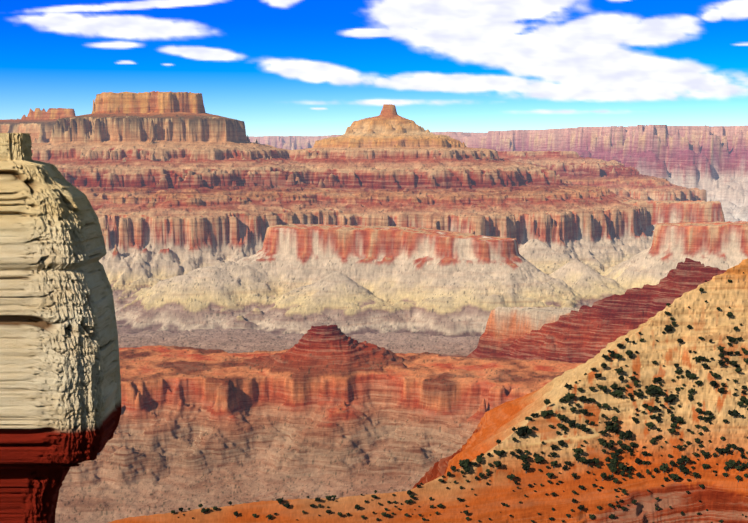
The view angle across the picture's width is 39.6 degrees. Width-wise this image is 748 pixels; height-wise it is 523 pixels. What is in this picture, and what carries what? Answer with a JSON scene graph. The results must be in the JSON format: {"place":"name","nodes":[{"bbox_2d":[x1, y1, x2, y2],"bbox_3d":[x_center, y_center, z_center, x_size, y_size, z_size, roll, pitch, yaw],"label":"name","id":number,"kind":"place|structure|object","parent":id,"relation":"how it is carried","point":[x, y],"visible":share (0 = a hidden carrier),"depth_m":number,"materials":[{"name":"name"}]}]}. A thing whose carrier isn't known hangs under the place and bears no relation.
{"place":"outdoors","nodes":[
{"label":"outdoors","id":0,"kind":"place"},
{"bbox_2d":[0,91,747,522],"bbox_3d":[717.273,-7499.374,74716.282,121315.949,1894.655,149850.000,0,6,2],"label":"canyon terrain","id":1,"kind":"structure","parent":0,"point":[390,303],"depth_m":5656.44,"materials":[{"name":"red stone"}]},
{"bbox_2d":[276,498,282,504],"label":"juniper","id":2,"kind":"object","parent":1,"relation":"on","point":[280,500],"visible":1,"depth_m":352.15,"materials":[{"name":"green plant"}]},
{"bbox_2d":[459,459,469,466],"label":"juniper","id":3,"kind":"object","parent":1,"relation":"on","point":[463,463],"visible":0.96,"depth_m":384.31,"materials":[{"name":"green plant"}]},
{"bbox_2d":[463,466,469,472],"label":"juniper","id":4,"kind":"object","parent":1,"relation":"on","point":[466,469],"visible":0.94,"depth_m":382.79,"materials":[{"name":"green plant"}]},
{"bbox_2d":[476,457,481,464],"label":"juniper","id":5,"kind":"object","parent":1,"relation":"on","point":[479,459],"visible":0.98,"depth_m":387.64,"materials":[{"name":"green plant"}]},
{"bbox_2d":[493,461,501,469],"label":"juniper","id":6,"kind":"object","parent":1,"relation":"on","point":[497,464],"visible":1,"depth_m":387.17,"materials":[{"name":"green plant"}]},
{"bbox_2d":[496,450,503,457],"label":"juniper","id":7,"kind":"object","parent":1,"relation":"on","point":[499,453],"visible":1,"depth_m":391.85,"materials":[{"name":"green plant"}]},
{"bbox_2d":[507,473,514,480],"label":"juniper","id":8,"kind":"object","parent":1,"relation":"on","point":[511,476],"visible":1,"depth_m":384.41,"materials":[{"name":"green plant"}]},
{"bbox_2d":[515,431,523,438],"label":"juniper","id":9,"kind":"object","parent":1,"relation":"on","point":[518,433],"visible":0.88,"depth_m":401.66,"materials":[{"name":"green plant"}]},
{"bbox_2d":[517,427,525,432],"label":"juniper","id":10,"kind":"object","parent":1,"relation":"on","point":[522,429],"visible":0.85,"depth_m":402.24,"materials":[{"name":"green plant"}]},
{"bbox_2d":[519,454,527,460],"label":"juniper","id":11,"kind":"object","parent":1,"relation":"on","point":[523,457],"visible":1,"depth_m":393.25,"materials":[{"name":"green plant"}]},
{"bbox_2d":[522,464,529,473],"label":"juniper","id":12,"kind":"object","parent":1,"relation":"on","point":[525,467],"visible":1,"depth_m":389.88,"materials":[{"name":"green plant"}]},
{"bbox_2d":[526,428,531,436],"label":"juniper","id":13,"kind":"object","parent":1,"relation":"on","point":[528,431],"visible":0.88,"depth_m":403.63,"materials":[{"name":"green plant"}]},
{"bbox_2d":[534,456,544,464],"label":"juniper","id":14,"kind":"object","parent":1,"relation":"on","point":[539,459],"visible":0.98,"depth_m":394.46,"materials":[{"name":"green plant"}]},
{"bbox_2d":[541,410,547,418],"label":"juniper","id":15,"kind":"object","parent":1,"relation":"on","point":[544,413],"visible":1,"depth_m":412.23,"materials":[{"name":"green plant"}]},
{"bbox_2d":[544,399,550,407],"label":"juniper","id":16,"kind":"object","parent":1,"relation":"on","point":[546,401],"visible":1,"depth_m":416.88,"materials":[{"name":"green plant"}]},
{"bbox_2d":[547,410,553,417],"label":"juniper","id":17,"kind":"object","parent":1,"relation":"on","point":[550,412],"visible":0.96,"depth_m":413.60,"materials":[{"name":"green plant"}]},
{"bbox_2d":[550,460,557,468],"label":"juniper","id":18,"kind":"object","parent":1,"relation":"on","point":[553,463],"visible":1,"depth_m":394.66,"materials":[{"name":"green plant"}]},
{"bbox_2d":[557,423,565,430],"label":"juniper","id":19,"kind":"object","parent":1,"relation":"on","point":[560,425],"visible":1,"depth_m":409.31,"materials":[{"name":"green plant"}]},
{"bbox_2d":[558,440,564,447],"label":"juniper","id":20,"kind":"object","parent":1,"relation":"on","point":[561,442],"visible":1,"depth_m":403.09,"materials":[{"name":"green plant"}]},
{"bbox_2d":[557,413,567,422],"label":"juniper","id":21,"kind":"object","parent":1,"relation":"on","point":[561,417],"visible":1,"depth_m":413.09,"materials":[{"name":"green plant"}]},
{"bbox_2d":[563,395,570,402],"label":"juniper","id":22,"kind":"object","parent":1,"relation":"on","point":[567,399],"visible":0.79,"depth_m":422.01,"materials":[{"name":"green plant"}]},
{"bbox_2d":[564,383,573,391],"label":"juniper","id":23,"kind":"object","parent":1,"relation":"on","point":[568,386],"visible":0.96,"depth_m":429.11,"materials":[{"name":"green plant"}]},
{"bbox_2d":[565,392,575,400],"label":"juniper","id":24,"kind":"object","parent":1,"relation":"on","point":[571,395],"visible":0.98,"depth_m":423.22,"materials":[{"name":"green plant"}]},
{"bbox_2d":[567,419,575,428],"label":"juniper","id":25,"kind":"object","parent":1,"relation":"on","point":[572,422],"visible":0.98,"depth_m":411.46,"materials":[{"name":"green plant"}]},
{"bbox_2d":[572,448,580,453],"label":"juniper","id":26,"kind":"object","parent":1,"relation":"on","point":[576,450],"visible":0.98,"depth_m":400.50,"materials":[{"name":"green plant"}]},
{"bbox_2d":[579,457,585,464],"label":"juniper","id":27,"kind":"object","parent":1,"relation":"on","point":[582,459],"visible":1,"depth_m":397.61,"materials":[{"name":"green plant"}]},
{"bbox_2d":[579,396,587,403],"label":"juniper","id":28,"kind":"object","parent":1,"relation":"on","point":[583,398],"visible":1,"depth_m":423.78,"materials":[{"name":"green plant"}]},
{"bbox_2d":[579,409,587,415],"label":"juniper","id":29,"kind":"object","parent":1,"relation":"on","point":[583,411],"visible":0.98,"depth_m":419.40,"materials":[{"name":"green plant"}]},
{"bbox_2d":[584,459,592,465],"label":"juniper","id":30,"kind":"object","parent":1,"relation":"on","point":[588,461],"visible":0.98,"depth_m":397.60,"materials":[{"name":"green plant"}]},
{"bbox_2d":[593,457,599,463],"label":"juniper","id":31,"kind":"object","parent":1,"relation":"on","point":[596,460],"visible":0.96,"depth_m":400.00,"materials":[{"name":"green plant"}]},
{"bbox_2d":[594,373,601,379],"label":"juniper","id":32,"kind":"object","parent":1,"relation":"on","point":[597,376],"visible":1,"depth_m":435.65,"materials":[{"name":"green plant"}]},
{"bbox_2d":[598,430,606,435],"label":"juniper","id":33,"kind":"object","parent":1,"relation":"on","point":[602,432],"visible":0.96,"depth_m":414.49,"materials":[{"name":"green plant"}]},
{"bbox_2d":[599,441,606,448],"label":"juniper","id":34,"kind":"object","parent":1,"relation":"on","point":[602,443],"visible":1,"depth_m":408.80,"materials":[{"name":"green plant"}]},
{"bbox_2d":[601,362,606,370],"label":"juniper","id":35,"kind":"object","parent":1,"relation":"on","point":[603,365],"visible":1,"depth_m":441.01,"materials":[{"name":"green plant"}]},
{"bbox_2d":[602,403,609,409],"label":"juniper","id":36,"kind":"object","parent":1,"relation":"on","point":[605,405],"visible":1,"depth_m":426.02,"materials":[{"name":"green plant"}]},
{"bbox_2d":[602,354,610,361],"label":"juniper","id":37,"kind":"object","parent":1,"relation":"on","point":[606,357],"visible":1,"depth_m":445.20,"materials":[{"name":"green plant"}]},
{"bbox_2d":[604,421,611,426],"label":"juniper","id":38,"kind":"object","parent":1,"relation":"on","point":[608,423],"visible":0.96,"depth_m":418.96,"materials":[{"name":"green plant"}]},
{"bbox_2d":[605,426,611,432],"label":"juniper","id":39,"kind":"object","parent":1,"relation":"on","point":[608,428],"visible":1,"depth_m":417.18,"materials":[{"name":"green plant"}]},
{"bbox_2d":[608,466,616,474],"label":"juniper","id":40,"kind":"object","parent":1,"relation":"on","point":[612,469],"visible":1,"depth_m":399.10,"materials":[{"name":"green plant"}]},
{"bbox_2d":[610,383,617,391],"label":"juniper","id":41,"kind":"object","parent":1,"relation":"on","point":[613,386],"visible":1,"depth_m":432.99,"materials":[{"name":"green plant"}]},
{"bbox_2d":[610,458,617,464],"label":"juniper","id":42,"kind":"object","parent":1,"relation":"on","point":[613,461],"visible":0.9,"depth_m":402.93,"materials":[{"name":"green plant"}]},
{"bbox_2d":[611,416,617,422],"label":"juniper","id":43,"kind":"object","parent":1,"relation":"on","point":[614,419],"visible":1,"depth_m":420.61,"materials":[{"name":"green plant"}]},
{"bbox_2d":[612,427,618,434],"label":"juniper","id":44,"kind":"object","parent":1,"relation":"on","point":[614,429],"visible":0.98,"depth_m":417.54,"materials":[{"name":"green plant"}]},
{"bbox_2d":[614,368,622,374],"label":"juniper","id":45,"kind":"object","parent":1,"relation":"on","point":[618,370],"visible":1,"depth_m":440.55,"materials":[{"name":"green plant"}]},
{"bbox_2d":[614,390,623,398],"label":"juniper","id":46,"kind":"object","parent":1,"relation":"on","point":[618,393],"visible":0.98,"depth_m":431.63,"materials":[{"name":"green plant"}]},
{"bbox_2d":[615,353,622,361],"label":"juniper","id":47,"kind":"object","parent":1,"relation":"on","point":[618,356],"visible":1,"depth_m":446.57,"materials":[{"name":"green plant"}]},
{"bbox_2d":[618,431,627,441],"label":"juniper","id":48,"kind":"object","parent":1,"relation":"on","point":[623,434],"visible":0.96,"depth_m":416.83,"materials":[{"name":"green plant"}]},
{"bbox_2d":[619,464,626,470],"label":"juniper","id":49,"kind":"object","parent":1,"relation":"on","point":[623,467],"visible":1,"depth_m":402.17,"materials":[{"name":"green plant"}]},
{"bbox_2d":[625,350,632,355],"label":"juniper","id":50,"kind":"object","parent":1,"relation":"on","point":[629,352],"visible":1,"depth_m":448.55,"materials":[{"name":"green plant"}]},
{"bbox_2d":[626,429,632,438],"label":"juniper","id":51,"kind":"object","parent":1,"relation":"on","point":[629,432],"visible":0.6,"depth_m":417.27,"materials":[{"name":"green plant"}]},
{"bbox_2d":[633,392,643,398],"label":"juniper","id":52,"kind":"object","parent":1,"relation":"on","point":[639,394],"visible":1,"depth_m":433.83,"materials":[{"name":"green plant"}]},
{"bbox_2d":[645,422,654,429],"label":"juniper","id":53,"kind":"object","parent":1,"relation":"on","point":[650,425],"visible":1,"depth_m":421.71,"materials":[{"name":"green plant"}]},
{"bbox_2d":[650,389,658,395],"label":"juniper","id":54,"kind":"object","parent":1,"relation":"on","point":[654,391],"visible":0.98,"depth_m":436.79,"materials":[{"name":"green plant"}]},
{"bbox_2d":[650,384,660,389],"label":"juniper","id":55,"kind":"object","parent":1,"relation":"on","point":[656,387],"visible":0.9,"depth_m":439.06,"materials":[{"name":"green plant"}]},
{"bbox_2d":[654,377,661,383],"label":"juniper","id":56,"kind":"object","parent":1,"relation":"on","point":[658,379],"visible":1,"depth_m":442.08,"materials":[{"name":"green plant"}]},
{"bbox_2d":[659,463,667,472],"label":"juniper","id":57,"kind":"object","parent":1,"relation":"on","point":[663,467],"visible":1,"depth_m":406.40,"materials":[{"name":"green plant"}]},
{"bbox_2d":[664,324,672,333],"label":"juniper","id":58,"kind":"object","parent":1,"relation":"on","point":[667,328],"visible":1,"depth_m":462.66,"materials":[{"name":"green plant"}]},
{"bbox_2d":[664,396,672,405],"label":"juniper","id":59,"kind":"object","parent":1,"relation":"on","point":[668,399],"visible":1,"depth_m":434.55,"materials":[{"name":"green plant"}]},
{"bbox_2d":[667,428,675,434],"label":"juniper","id":60,"kind":"object","parent":1,"relation":"on","point":[672,430],"visible":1,"depth_m":420.90,"materials":[{"name":"green plant"}]},
{"bbox_2d":[668,394,676,399],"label":"juniper","id":61,"kind":"object","parent":1,"relation":"on","point":[673,396],"visible":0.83,"depth_m":436.53,"materials":[{"name":"green plant"}]},
{"bbox_2d":[671,473,679,481],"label":"juniper","id":62,"kind":"object","parent":1,"relation":"on","point":[675,477],"visible":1,"depth_m":404.47,"materials":[{"name":"green plant"}]},
{"bbox_2d":[674,368,682,374],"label":"juniper","id":63,"kind":"object","parent":1,"relation":"on","point":[677,371],"visible":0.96,"depth_m":448.51,"materials":[{"name":"green plant"}]},
{"bbox_2d":[676,417,683,424],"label":"juniper","id":64,"kind":"object","parent":1,"relation":"on","point":[679,420],"visible":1,"depth_m":426.65,"materials":[{"name":"green plant"}]},
{"bbox_2d":[676,458,683,463],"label":"juniper","id":65,"kind":"object","parent":1,"relation":"on","point":[679,460],"visible":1,"depth_m":410.30,"materials":[{"name":"green plant"}]},
{"bbox_2d":[677,465,685,471],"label":"juniper","id":66,"kind":"object","parent":1,"relation":"on","point":[681,467],"visible":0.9,"depth_m":408.38,"materials":[{"name":"green plant"}]},
{"bbox_2d":[681,468,688,475],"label":"juniper","id":67,"kind":"object","parent":1,"relation":"on","point":[685,471],"visible":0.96,"depth_m":407.57,"materials":[{"name":"green plant"}]},
{"bbox_2d":[681,455,689,464],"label":"juniper","id":68,"kind":"object","parent":1,"relation":"on","point":[685,458],"visible":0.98,"depth_m":411.05,"materials":[{"name":"green plant"}]},
{"bbox_2d":[689,373,696,381],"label":"juniper","id":69,"kind":"object","parent":1,"relation":"on","point":[692,376],"visible":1,"depth_m":442.44,"materials":[{"name":"green plant"}]},
{"bbox_2d":[692,472,699,478],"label":"juniper","id":70,"kind":"object","parent":1,"relation":"on","point":[695,474],"visible":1,"depth_m":407.94,"materials":[{"name":"green plant"}]},
{"bbox_2d":[692,356,700,363],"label":"juniper","id":71,"kind":"object","parent":1,"relation":"on","point":[697,359],"visible":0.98,"depth_m":448.81,"materials":[{"name":"green plant"}]},
{"bbox_2d":[695,408,701,414],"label":"juniper","id":72,"kind":"object","parent":1,"relation":"on","point":[698,410],"visible":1,"depth_m":430.32,"materials":[{"name":"green plant"}]},
{"bbox_2d":[695,380,702,386],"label":"juniper","id":73,"kind":"object","parent":1,"relation":"on","point":[698,382],"visible":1,"depth_m":440.39,"materials":[{"name":"green plant"}]},
{"bbox_2d":[701,451,709,459],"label":"juniper","id":74,"kind":"object","parent":1,"relation":"on","point":[705,454],"visible":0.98,"depth_m":413.26,"materials":[{"name":"green plant"}]},
{"bbox_2d":[709,381,716,388],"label":"juniper","id":75,"kind":"object","parent":1,"relation":"on","point":[713,383],"visible":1,"depth_m":437.69,"materials":[{"name":"green plant"}]},
{"bbox_2d":[711,372,719,379],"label":"juniper","id":76,"kind":"object","parent":1,"relation":"on","point":[715,375],"visible":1,"depth_m":440.82,"materials":[{"name":"green plant"}]},
{"bbox_2d":[715,447,722,455],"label":"juniper","id":77,"kind":"object","parent":1,"relation":"on","point":[720,450],"visible":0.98,"depth_m":415.23,"materials":[{"name":"green plant"}]},
{"bbox_2d":[717,387,724,395],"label":"juniper","id":78,"kind":"object","parent":1,"relation":"on","point":[721,390],"visible":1,"depth_m":436.21,"materials":[{"name":"green plant"}]},
{"bbox_2d":[717,345,724,352],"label":"juniper","id":79,"kind":"object","parent":1,"relation":"on","point":[720,349],"visible":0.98,"depth_m":454.83,"materials":[{"name":"green plant"}]},
{"bbox_2d":[718,359,725,367],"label":"juniper","id":80,"kind":"object","parent":1,"relation":"on","point":[721,362],"visible":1,"depth_m":447.19,"materials":[{"name":"green plant"}]},
{"bbox_2d":[723,447,730,455],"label":"juniper","id":81,"kind":"object","parent":1,"relation":"on","point":[726,450],"visible":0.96,"depth_m":414.34,"materials":[{"name":"green plant"}]},
{"bbox_2d":[728,337,736,344],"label":"juniper","id":82,"kind":"object","parent":1,"relation":"on","point":[731,339],"visible":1,"depth_m":462.91,"materials":[{"name":"green plant"}]},
{"bbox_2d":[728,459,736,467],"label":"juniper","id":83,"kind":"object","parent":1,"relation":"on","point":[733,462],"visible":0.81,"depth_m":409.33,"materials":[{"name":"green plant"}]},
{"bbox_2d":[729,360,735,365],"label":"juniper","id":84,"kind":"object","parent":1,"relation":"on","point":[733,362],"visible":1,"depth_m":450.67,"materials":[{"name":"green plant"}]},
{"bbox_2d":[728,410,739,417],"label":"juniper","id":85,"kind":"object","parent":1,"relation":"on","point":[732,413],"visible":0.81,"depth_m":428.13,"materials":[{"name":"green plant"}]},
{"bbox_2d":[735,465,742,471],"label":"juniper","id":86,"kind":"object","parent":1,"relation":"on","point":[739,467],"visible":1,"depth_m":407.63,"materials":[{"name":"green plant"}]},
{"bbox_2d":[737,401,743,405],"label":"juniper","id":87,"kind":"object","parent":1,"relation":"on","point":[740,403],"visible":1,"depth_m":431.98,"materials":[{"name":"green plant"}]},
{"bbox_2d":[0,0,747,136],"label":"sky","id":88,"kind":"structure","parent":0,"point":[40,68],"materials":[{"name":"blue"}]},
{"bbox_2d":[20,0,747,113],"bbox_3d":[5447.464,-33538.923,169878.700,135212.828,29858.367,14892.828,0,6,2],"label":"cloud","id":89,"kind":"structure","parent":0,"point":[590,57],"depth_m":173630.88,"materials":[{"name":"white"}]},
{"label":"rim ledge ground","id":90,"kind":"structure","parent":0,"visible":0},
{"bbox_2d":[0,133,121,522],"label":"rock pillar","id":91,"kind":"object","parent":90,"relation":"on","point":[60,396],"visible":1,"depth_m":14.24,"materials":[{"name":"beige stone"}]}
]}

